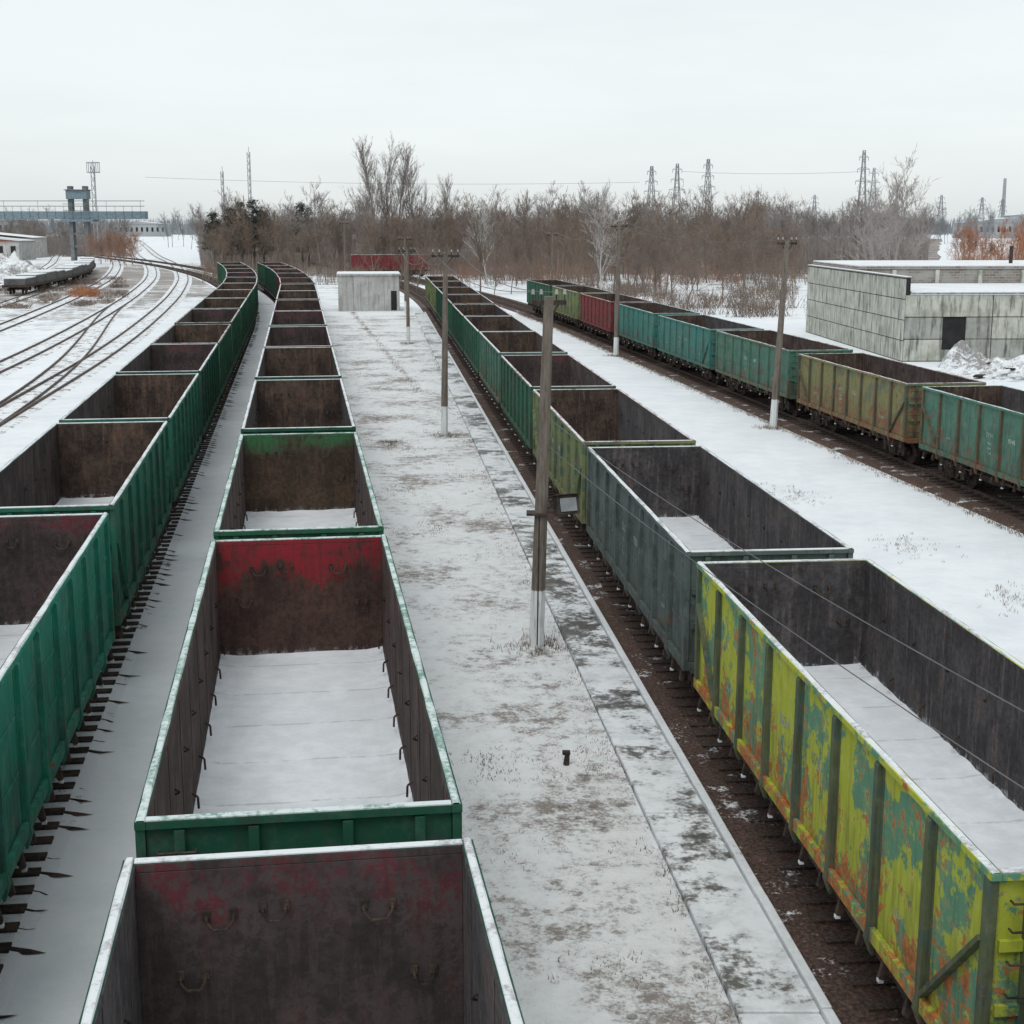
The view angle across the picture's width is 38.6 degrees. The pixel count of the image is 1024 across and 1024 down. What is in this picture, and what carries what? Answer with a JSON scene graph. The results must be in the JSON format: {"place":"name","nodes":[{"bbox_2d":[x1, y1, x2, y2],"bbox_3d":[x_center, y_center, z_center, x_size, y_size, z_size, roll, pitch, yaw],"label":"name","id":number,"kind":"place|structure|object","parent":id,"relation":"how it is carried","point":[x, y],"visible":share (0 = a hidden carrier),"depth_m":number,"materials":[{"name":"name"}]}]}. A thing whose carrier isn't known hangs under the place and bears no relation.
{"place":"outdoors","nodes":[
{"label":"outdoors","id":0,"kind":"place"},
{"bbox_2d":[48,236,132,256],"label":"forest floor","id":1,"kind":"structure","parent":0,"point":[126,254],"depth_m":389.00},
{"bbox_2d":[0,207,132,255],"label":"bare tree row","id":2,"kind":"object","parent":1,"relation":"on","point":[25,229],"visible":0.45,"depth_m":400.14,"materials":[{"name":"brown plant"}]},
{"bbox_2d":[0,222,1023,1023],"bbox_3d":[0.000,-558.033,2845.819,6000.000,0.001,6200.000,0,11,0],"label":"ground","id":3,"kind":"structure","parent":0,"point":[964,568],"depth_m":46.39,"materials":[{"name":"snow"}]},
{"bbox_2d":[0,237,35,259],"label":"industrial shed","id":4,"kind":"structure","parent":3,"relation":"on","point":[23,249],"depth_m":346.23,"materials":[{"name":"paint"}]},
{"bbox_2d":[0,251,44,275],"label":"snow mound","id":5,"kind":"object","parent":3,"relation":"on","point":[11,264],"visible":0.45,"depth_m":243.97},
{"bbox_2d":[0,232,47,257],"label":"industrial shed","id":6,"kind":"structure","parent":3,"relation":"on","point":[41,246],"depth_m":371.81,"materials":[{"name":"paint"}]},
{"bbox_2d":[0,256,84,309],"bbox_3d":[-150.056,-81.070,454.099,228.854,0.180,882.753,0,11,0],"label":"railway track","id":7,"kind":"structure","parent":3,"relation":"on","point":[28,294],"depth_m":183.25,"materials":[{"name":"metal"}]},
{"bbox_2d":[2,273,48,294],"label":"flat freight wagon","id":8,"kind":"object","parent":7,"relation":"on","point":[23,282],"visible":0.98,"depth_m":185.50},
{"bbox_2d":[29,269,66,288],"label":"flat freight wagon","id":9,"kind":"object","parent":7,"relation":"on","point":[56,275],"visible":0.72,"depth_m":201.29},
{"bbox_2d":[0,253,123,334],"bbox_3d":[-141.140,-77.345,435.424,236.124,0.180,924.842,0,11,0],"label":"railway track","id":10,"kind":"structure","parent":3,"relation":"on","point":[16,322],"depth_m":157.96,"materials":[{"name":"snow"}]},
{"bbox_2d":[0,302,128,421],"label":"railway track","id":11,"kind":"structure","parent":3,"relation":"on","point":[85,343],"depth_m":104.78,"materials":[{"name":"snow"}]},
{"bbox_2d":[0,276,135,308],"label":"dry reeds","id":12,"kind":"object","parent":3,"relation":"on","point":[77,283],"visible":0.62,"depth_m":183.92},
{"bbox_2d":[0,186,147,260],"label":"signal gantry bridge","id":13,"kind":"structure","parent":3,"relation":"on","point":[71,215],"depth_m":343.04,"materials":[{"name":"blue metal"}]},
{"bbox_2d":[0,243,159,378],"bbox_3d":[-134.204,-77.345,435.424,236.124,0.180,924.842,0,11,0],"label":"railway track","id":14,"kind":"structure","parent":3,"relation":"on","point":[33,352],"depth_m":126.15,"materials":[{"name":"snow"}]},
{"bbox_2d":[0,237,191,435],"bbox_3d":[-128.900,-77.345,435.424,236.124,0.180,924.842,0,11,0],"label":"railway track","id":15,"kind":"structure","parent":3,"relation":"on","point":[107,352],"depth_m":100.94,"materials":[{"name":"snow"}]},
{"bbox_2d":[77,229,143,266],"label":"redbrown tree group","id":16,"kind":"object","parent":3,"relation":"on","point":[120,243],"visible":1,"depth_m":317.21},
{"bbox_2d":[0,254,259,1023],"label":"railway track","id":17,"kind":"structure","parent":3,"relation":"on","point":[22,908],"depth_m":26.06,"materials":[{"name":"metal"}]},
{"bbox_2d":[0,512,114,927],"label":"open freight wagon","id":18,"kind":"object","parent":17,"relation":"on","point":[57,632],"visible":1,"depth_m":23.56,"materials":[{"name":"teal paint"}]},
{"bbox_2d":[0,421,171,640],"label":"open freight wagon","id":19,"kind":"object","parent":17,"relation":"on","point":[119,473],"visible":0.65,"depth_m":38.12,"materials":[{"name":"teal paint"}]},
{"bbox_2d":[59,373,201,510],"bbox_3d":[-12.273,-2.108,48.423,3.200,3.664,13.620,-2,11,-8],"label":"open freight wagon","id":20,"kind":"object","parent":17,"relation":"on","point":[173,400],"visible":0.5,"depth_m":51.59,"materials":[{"name":"teal paint"}]},
{"bbox_2d":[116,343,219,443],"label":"open freight wagon","id":21,"kind":"object","parent":17,"relation":"on","point":[202,360],"visible":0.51,"depth_m":65.31,"materials":[{"name":"green paint"}]},
{"bbox_2d":[151,324,232,401],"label":"open freight wagon","id":22,"kind":"object","parent":17,"relation":"on","point":[220,335],"visible":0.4,"depth_m":79.30,"materials":[{"name":"green paint"}]},
{"bbox_2d":[174,309,241,371],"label":"open freight wagon","id":23,"kind":"object","parent":17,"relation":"on","point":[212,316],"visible":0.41,"depth_m":91.98,"materials":[{"name":"green paint"}]},
{"bbox_2d":[192,298,248,351],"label":"open freight wagon","id":24,"kind":"object","parent":17,"relation":"on","point":[241,304],"visible":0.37,"depth_m":105.37,"materials":[{"name":"green paint"}]},
{"bbox_2d":[205,290,253,335],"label":"open freight wagon","id":25,"kind":"object","parent":17,"relation":"on","point":[248,294],"visible":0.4,"depth_m":118.35,"materials":[{"name":"green paint"}]},
{"bbox_2d":[215,283,257,322],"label":"open freight wagon","id":26,"kind":"object","parent":17,"relation":"on","point":[238,286],"visible":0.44,"depth_m":131.56,"materials":[{"name":"green paint"}]},
{"bbox_2d":[113,221,170,236],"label":"distant factory","id":27,"kind":"structure","parent":3,"relation":"on","point":[149,229],"depth_m":844.50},
{"bbox_2d":[92,254,275,304],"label":"railway track","id":28,"kind":"structure","parent":3,"relation":"on","point":[267,295],"depth_m":292.03,"materials":[{"name":"metal"}]},
{"bbox_2d":[257,262,286,293],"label":"open freight wagon","id":29,"kind":"object","parent":28,"relation":"on","point":[261,272],"visible":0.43,"depth_m":191.20,"materials":[{"name":"green paint"}]},
{"bbox_2d":[278,284,316,290],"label":"open freight wagon","id":30,"kind":"object","parent":28,"relation":"on","point":[297,287],"visible":0.16,"depth_m":130.50,"materials":[{"name":"green paint"}]},
{"bbox_2d":[134,534,461,857],"bbox_3d":[-2.926,3.454,20.532,3.200,3.665,13.620,-2,11,-8],"label":"open freight wagon","id":31,"kind":"object","parent":28,"relation":"on","point":[300,711],"visible":0.72,"depth_m":21.95,"materials":[{"name":"green paint"}]},
{"bbox_2d":[263,326,332,347],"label":"open freight wagon","id":32,"kind":"object","parent":28,"relation":"on","point":[306,336],"visible":0.22,"depth_m":78.38,"materials":[{"name":"brown metal"}]},
{"bbox_2d":[269,311,326,328],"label":"open freight wagon","id":33,"kind":"object","parent":28,"relation":"on","point":[293,318],"visible":0.16,"depth_m":91.39,"materials":[{"name":"green paint"}]},
{"bbox_2d":[273,300,322,312],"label":"open freight wagon","id":34,"kind":"object","parent":28,"relation":"on","point":[297,305],"visible":0.18,"depth_m":104.43,"materials":[{"name":"green paint"}]},
{"bbox_2d":[276,290,319,299],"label":"open freight wagon","id":35,"kind":"object","parent":28,"relation":"on","point":[297,295],"visible":0.19,"depth_m":117.45,"materials":[{"name":"green paint"}]},
{"bbox_2d":[213,432,383,539],"bbox_3d":[-4.838,0.866,33.578,3.200,3.637,13.620,-2,11,-8],"label":"open freight wagon","id":36,"kind":"object","parent":28,"relation":"on","point":[289,485],"visible":0.34,"depth_m":39.22,"materials":[{"name":"green paint"}]},
{"bbox_2d":[241,378,355,433],"bbox_3d":[-6.749,-1.748,46.619,3.200,3.663,13.620,-2,11,-8],"label":"open freight wagon","id":37,"kind":"object","parent":28,"relation":"on","point":[299,406],"visible":0.35,"depth_m":52.32,"materials":[{"name":"green paint"}]},
{"bbox_2d":[255,347,341,379],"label":"open freight wagon","id":38,"kind":"object","parent":28,"relation":"on","point":[280,363],"visible":0.21,"depth_m":65.33,"materials":[{"name":"green paint"}]},
{"bbox_2d":[78,837,524,1023],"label":"open freight wagon","id":39,"kind":"object","parent":28,"relation":"on","point":[397,933],"visible":1,"depth_m":13.22,"materials":[{"name":"green paint"}]},
{"bbox_2d":[352,209,383,270],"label":"bare tree","id":40,"kind":"object","parent":3,"relation":"on","point":[368,240],"visible":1,"depth_m":201.08,"materials":[{"name":"brown plant"}]},
{"bbox_2d":[336,271,400,310],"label":"concrete hut","id":41,"kind":"object","parent":3,"relation":"on","point":[368,290],"visible":1,"depth_m":153.47,"materials":[{"name":"paint"}]},
{"bbox_2d":[383,218,418,284],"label":"bare tree","id":42,"kind":"object","parent":3,"relation":"on","point":[396,243],"visible":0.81,"depth_m":211.17,"materials":[{"name":"brown plant"}]},
{"bbox_2d":[399,247,415,343],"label":"utility pole","id":43,"kind":"object","parent":3,"relation":"on","point":[407,304],"visible":0.94,"depth_m":112.25,"materials":[{"name":"concrete"}]},
{"bbox_2d":[407,202,440,289],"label":"bare tree","id":44,"kind":"object","parent":3,"relation":"on","point":[425,228],"visible":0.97,"depth_m":195.97,"materials":[{"name":"brown plant"}]},
{"bbox_2d":[432,249,458,435],"bbox_3d":[-2.880,-7.305,64.109,1.200,8.252,0.314,0,11,0],"label":"utility pole","id":45,"kind":"object","parent":3,"relation":"on","point":[444,400],"visible":0.92,"depth_m":64.02,"materials":[{"name":"concrete"}]},
{"bbox_2d":[461,195,498,285],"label":"bare tree","id":46,"kind":"object","parent":3,"relation":"on","point":[484,220],"visible":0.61,"depth_m":210.58,"materials":[{"name":"plant"}]},
{"bbox_2d":[1,204,1023,248],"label":"distant tree row","id":47,"kind":"object","parent":3,"relation":"on","point":[989,227],"visible":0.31,"depth_m":525.27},
{"bbox_2d":[37,215,996,234],"bbox_3d":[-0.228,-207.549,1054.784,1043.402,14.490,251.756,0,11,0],"label":"distant forest","id":48,"kind":"object","parent":3,"relation":"on","point":[188,233],"visible":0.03,"depth_m":990.25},
{"bbox_2d":[324,315,737,1023],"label":"yard snow","id":49,"kind":"structure","parent":3,"relation":"on","point":[582,895],"depth_m":26.69,"materials":[{"name":"snow"}]},
{"bbox_2d":[526,289,579,647],"bbox_3d":[0.911,-0.795,31.990,1.182,8.055,0.545,0,11,0],"label":"utility pole","id":50,"kind":"object","parent":3,"relation":"on","point":[566,504],"visible":0.98,"depth_m":31.98,"materials":[{"name":"concrete"}]},
{"bbox_2d":[547,445,1023,788],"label":"overhead wire","id":51,"kind":"object","parent":50,"relation":"attached to","point":[812,645],"visible":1,"depth_m":17.56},
{"bbox_2d":[548,418,1023,711],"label":"overhead wire","id":52,"kind":"object","parent":50,"relation":"attached to","point":[809,589],"visible":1,"depth_m":18.27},
{"bbox_2d":[183,176,945,272],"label":"bare tree row","id":53,"kind":"object","parent":3,"relation":"on","point":[810,218],"visible":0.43,"depth_m":284.70,"materials":[{"name":"brown plant"}]},
{"bbox_2d":[561,231,610,285],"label":"bare tree","id":54,"kind":"object","parent":3,"relation":"on","point":[582,261],"visible":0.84,"depth_m":177.48,"materials":[{"name":"brown plant"}]},
{"bbox_2d":[572,192,633,289],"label":"bare tree","id":55,"kind":"object","parent":3,"relation":"on","point":[601,237],"visible":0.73,"depth_m":162.41,"materials":[{"name":"plant"}]},
{"bbox_2d":[311,263,916,1023],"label":"railway track","id":56,"kind":"structure","parent":3,"relation":"on","point":[845,971],"depth_m":23.95,"materials":[{"name":"metal"}]},
{"bbox_2d":[349,254,430,276],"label":"open freight wagon","id":57,"kind":"object","parent":56,"relation":"on","point":[383,262],"visible":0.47,"depth_m":241.12,"materials":[{"name":"red paint"}]},
{"bbox_2d":[430,281,468,315],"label":"open freight wagon","id":58,"kind":"object","parent":56,"relation":"on","point":[434,285],"visible":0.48,"depth_m":142.34,"materials":[{"name":"green paint"}]},
{"bbox_2d":[436,287,480,324],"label":"open freight wagon","id":59,"kind":"object","parent":56,"relation":"on","point":[456,291],"visible":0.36,"depth_m":128.90,"materials":[{"name":"green paint"}]},
{"bbox_2d":[448,294,494,338],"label":"open freight wagon","id":60,"kind":"object","parent":56,"relation":"on","point":[467,299],"visible":0.24,"depth_m":117.32,"materials":[{"name":"green paint"}]},
{"bbox_2d":[452,304,511,355],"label":"open freight wagon","id":61,"kind":"object","parent":56,"relation":"on","point":[460,312],"visible":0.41,"depth_m":102.75,"materials":[{"name":"green paint"}]},
{"bbox_2d":[463,316,533,378],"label":"open freight wagon","id":62,"kind":"object","parent":56,"relation":"on","point":[474,326],"visible":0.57,"depth_m":89.49,"materials":[{"name":"green paint"}]},
{"bbox_2d":[479,331,567,409],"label":"open freight wagon","id":63,"kind":"object","parent":56,"relation":"on","point":[494,347],"visible":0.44,"depth_m":75.80,"materials":[{"name":"green paint"}]},
{"bbox_2d":[500,354,615,458],"bbox_3d":[1.626,-4.134,59.338,3.200,3.360,13.620,-1,11,-5],"label":"open freight wagon","id":64,"kind":"object","parent":56,"relation":"on","point":[520,376],"visible":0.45,"depth_m":61.12,"materials":[{"name":"green paint"}]},
{"bbox_2d":[532,389,695,537],"bbox_3d":[2.878,-1.520,46.246,3.200,3.355,13.620,-1,11,-5],"label":"open freight wagon","id":65,"kind":"object","parent":56,"relation":"on","point":[603,417],"visible":0.54,"depth_m":47.40,"materials":[{"name":"green paint"}]},
{"bbox_2d":[586,445,853,692],"bbox_3d":[4.130,1.098,33.155,3.200,3.341,13.620,-1,11,-5],"label":"open freight wagon","id":66,"kind":"object","parent":56,"relation":"on","point":[652,572],"visible":0.73,"depth_m":33.74,"materials":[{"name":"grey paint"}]},
{"bbox_2d":[694,558,1023,1023],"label":"open freight wagon","id":67,"kind":"object","parent":56,"relation":"on","point":[904,828],"visible":0.99,"depth_m":20.25,"materials":[{"name":"yellow paint"}]},
{"bbox_2d":[610,222,627,356],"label":"utility pole","id":68,"kind":"object","parent":3,"relation":"on","point":[616,320],"visible":0.98,"depth_m":101.89,"materials":[{"name":"concrete"}]},
{"bbox_2d":[602,221,647,295],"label":"bare tree","id":69,"kind":"object","parent":3,"relation":"on","point":[623,243],"visible":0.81,"depth_m":157.48,"materials":[{"name":"brown plant"}]},
{"bbox_2d":[450,183,807,294],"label":"bare tree row","id":70,"kind":"object","parent":3,"relation":"on","point":[530,244],"visible":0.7,"depth_m":201.94,"materials":[{"name":"brown plant"}]},
{"bbox_2d":[314,263,1023,533],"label":"railway track","id":71,"kind":"structure","parent":3,"relation":"on","point":[1000,505],"depth_m":63.22,"materials":[{"name":"metal"}]},
{"bbox_2d":[527,280,582,319],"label":"open freight wagon","id":72,"kind":"object","parent":71,"relation":"on","point":[543,285],"visible":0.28,"depth_m":143.63,"materials":[{"name":"green paint"}]},
{"bbox_2d":[552,286,613,330],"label":"open freight wagon","id":73,"kind":"object","parent":71,"relation":"on","point":[570,311],"visible":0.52,"depth_m":127.74,"materials":[{"name":"green paint"}]},
{"bbox_2d":[580,293,651,344],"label":"open freight wagon","id":74,"kind":"object","parent":71,"relation":"on","point":[596,314],"visible":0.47,"depth_m":115.10,"materials":[{"name":"red paint"}]},
{"bbox_2d":[614,302,699,361],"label":"open freight wagon","id":75,"kind":"object","parent":71,"relation":"on","point":[638,324],"visible":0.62,"depth_m":100.73,"materials":[{"name":"teal paint"}]},
{"bbox_2d":[657,315,763,384],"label":"open freight wagon","id":76,"kind":"object","parent":71,"relation":"on","point":[687,340],"visible":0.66,"depth_m":87.81,"materials":[{"name":"teal paint"}]},
{"bbox_2d":[715,330,852,416],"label":"open freight wagon","id":77,"kind":"object","parent":71,"relation":"on","point":[745,361],"visible":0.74,"depth_m":74.25,"materials":[{"name":"green paint"}]},
{"bbox_2d":[797,353,985,464],"bbox_3d":[15.439,-4.461,61.210,3.200,3.268,13.620,-2,11,-7],"label":"open freight wagon","id":78,"kind":"object","parent":71,"relation":"on","point":[871,395],"visible":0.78,"depth_m":60.11,"materials":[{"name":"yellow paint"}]},
{"bbox_2d":[919,385,1023,492],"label":"open freight wagon","id":79,"kind":"object","parent":71,"relation":"on","point":[973,436],"visible":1,"depth_m":50.19,"materials":[{"name":"green paint"}]},
{"bbox_2d":[645,206,710,306],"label":"bare tree","id":80,"kind":"object","parent":3,"relation":"on","point":[673,255],"visible":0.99,"depth_m":147.81,"materials":[{"name":"brown plant"}]},
{"bbox_2d":[336,312,1023,1023],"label":"grass","id":81,"kind":"structure","parent":3,"relation":"on","point":[558,646],"depth_m":47.95,"materials":[{"name":"plant"}]},
{"bbox_2d":[577,275,806,317],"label":"undergrowth","id":82,"kind":"object","parent":3,"relation":"on","point":[642,289],"visible":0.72,"depth_m":161.13,"materials":[{"name":"brown plant"}]},
{"bbox_2d":[674,241,719,309],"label":"bare tree","id":83,"kind":"object","parent":3,"relation":"on","point":[694,281],"visible":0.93,"depth_m":155.74,"materials":[{"name":"brown plant"}]},
{"bbox_2d":[696,204,737,298],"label":"bare tree","id":84,"kind":"object","parent":3,"relation":"on","point":[720,258],"visible":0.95,"depth_m":168.73,"materials":[{"name":"brown plant"}]},
{"bbox_2d":[724,238,764,303],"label":"bare tree","id":85,"kind":"object","parent":3,"relation":"on","point":[739,257],"visible":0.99,"depth_m":156.98,"materials":[{"name":"brown plant"}]},
{"bbox_2d":[769,237,796,428],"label":"utility pole","id":86,"kind":"object","parent":3,"relation":"on","point":[776,384],"visible":0.99,"depth_m":66.44,"materials":[{"name":"concrete"}]},
{"bbox_2d":[822,179,916,266],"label":"birch tree","id":87,"kind":"object","parent":3,"relation":"on","point":[875,238],"visible":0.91,"depth_m":146.87,"materials":[{"name":"grey plant"}]},
{"bbox_2d":[868,204,926,259],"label":"birch tree","id":88,"kind":"object","parent":3,"relation":"on","point":[893,250],"visible":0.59,"depth_m":154.41,"materials":[{"name":"grey plant"}]},
{"bbox_2d":[875,142,939,259],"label":"birch tree","id":89,"kind":"object","parent":3,"relation":"on","point":[902,188],"visible":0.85,"depth_m":148.88,"materials":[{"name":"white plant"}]},
{"bbox_2d":[937,340,985,368],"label":"snow mound","id":90,"kind":"object","parent":3,"relation":"on","point":[961,352],"visible":0.7,"depth_m":94.28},
{"bbox_2d":[939,355,1023,379],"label":"snow mound","id":91,"kind":"object","parent":3,"relation":"on","point":[996,365],"visible":0.81,"depth_m":89.70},
{"bbox_2d":[947,216,1023,259],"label":"orange tree group","id":92,"kind":"object","parent":3,"relation":"on","point":[971,238],"visible":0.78,"depth_m":225.38},
{"bbox_2d":[952,218,1023,237],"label":"distant factory","id":93,"kind":"structure","parent":3,"relation":"on","point":[998,223],"depth_m":765.84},
{"bbox_2d":[0,0,1023,221],"label":"sky","id":94,"kind":"structure","parent":0,"point":[518,96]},
{"bbox_2d":[192,239,941,273],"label":"forest floor","id":95,"kind":"structure","parent":0,"point":[934,250],"depth_m":345.71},
{"bbox_2d":[201,211,227,261],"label":"pine tree","id":96,"kind":"object","parent":95,"relation":"on","point":[212,215],"visible":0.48,"depth_m":294.09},
{"bbox_2d":[225,201,258,261],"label":"pine tree","id":97,"kind":"object","parent":95,"relation":"on","point":[241,205],"visible":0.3,"depth_m":279.39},
{"bbox_2d":[238,197,267,266],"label":"pine tree","id":98,"kind":"object","parent":95,"relation":"on","point":[253,207],"visible":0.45,"depth_m":284.19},
{"bbox_2d":[198,193,494,274],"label":"bare tree row","id":99,"kind":"object","parent":95,"relation":"on","point":[225,239],"visible":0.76,"depth_m":261.94,"materials":[{"name":"brown plant"}]},
{"bbox_2d":[0,220,932,266],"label":"thicket","id":100,"kind":"object","parent":95,"relation":"on","point":[53,248],"visible":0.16,"depth_m":323.19,"materials":[{"name":"brown plant"}]},
{"bbox_2d":[342,134,609,257],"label":"poplar row","id":101,"kind":"object","parent":95,"relation":"on","point":[387,186],"visible":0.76,"depth_m":323.62,"materials":[{"name":"grey plant"}]},
{"bbox_2d":[190,248,917,285],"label":"undergrowth","id":102,"kind":"object","parent":95,"relation":"on","point":[330,274],"visible":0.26,"depth_m":240.59,"materials":[{"name":"plant"}]},
{"bbox_2d":[432,253,799,286],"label":"red undergrowth","id":103,"kind":"object","parent":95,"relation":"on","point":[469,275],"visible":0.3,"depth_m":226.22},
{"bbox_2d":[415,312,840,1023],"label":"concrete path","id":104,"kind":"structure","parent":0,"point":[761,966],"depth_m":23.80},
{"bbox_2d":[806,246,1023,361],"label":"derelict concrete building","id":105,"kind":"structure","parent":0,"point":[876,307],"depth_m":103.09,"materials":[{"name":"concrete"}]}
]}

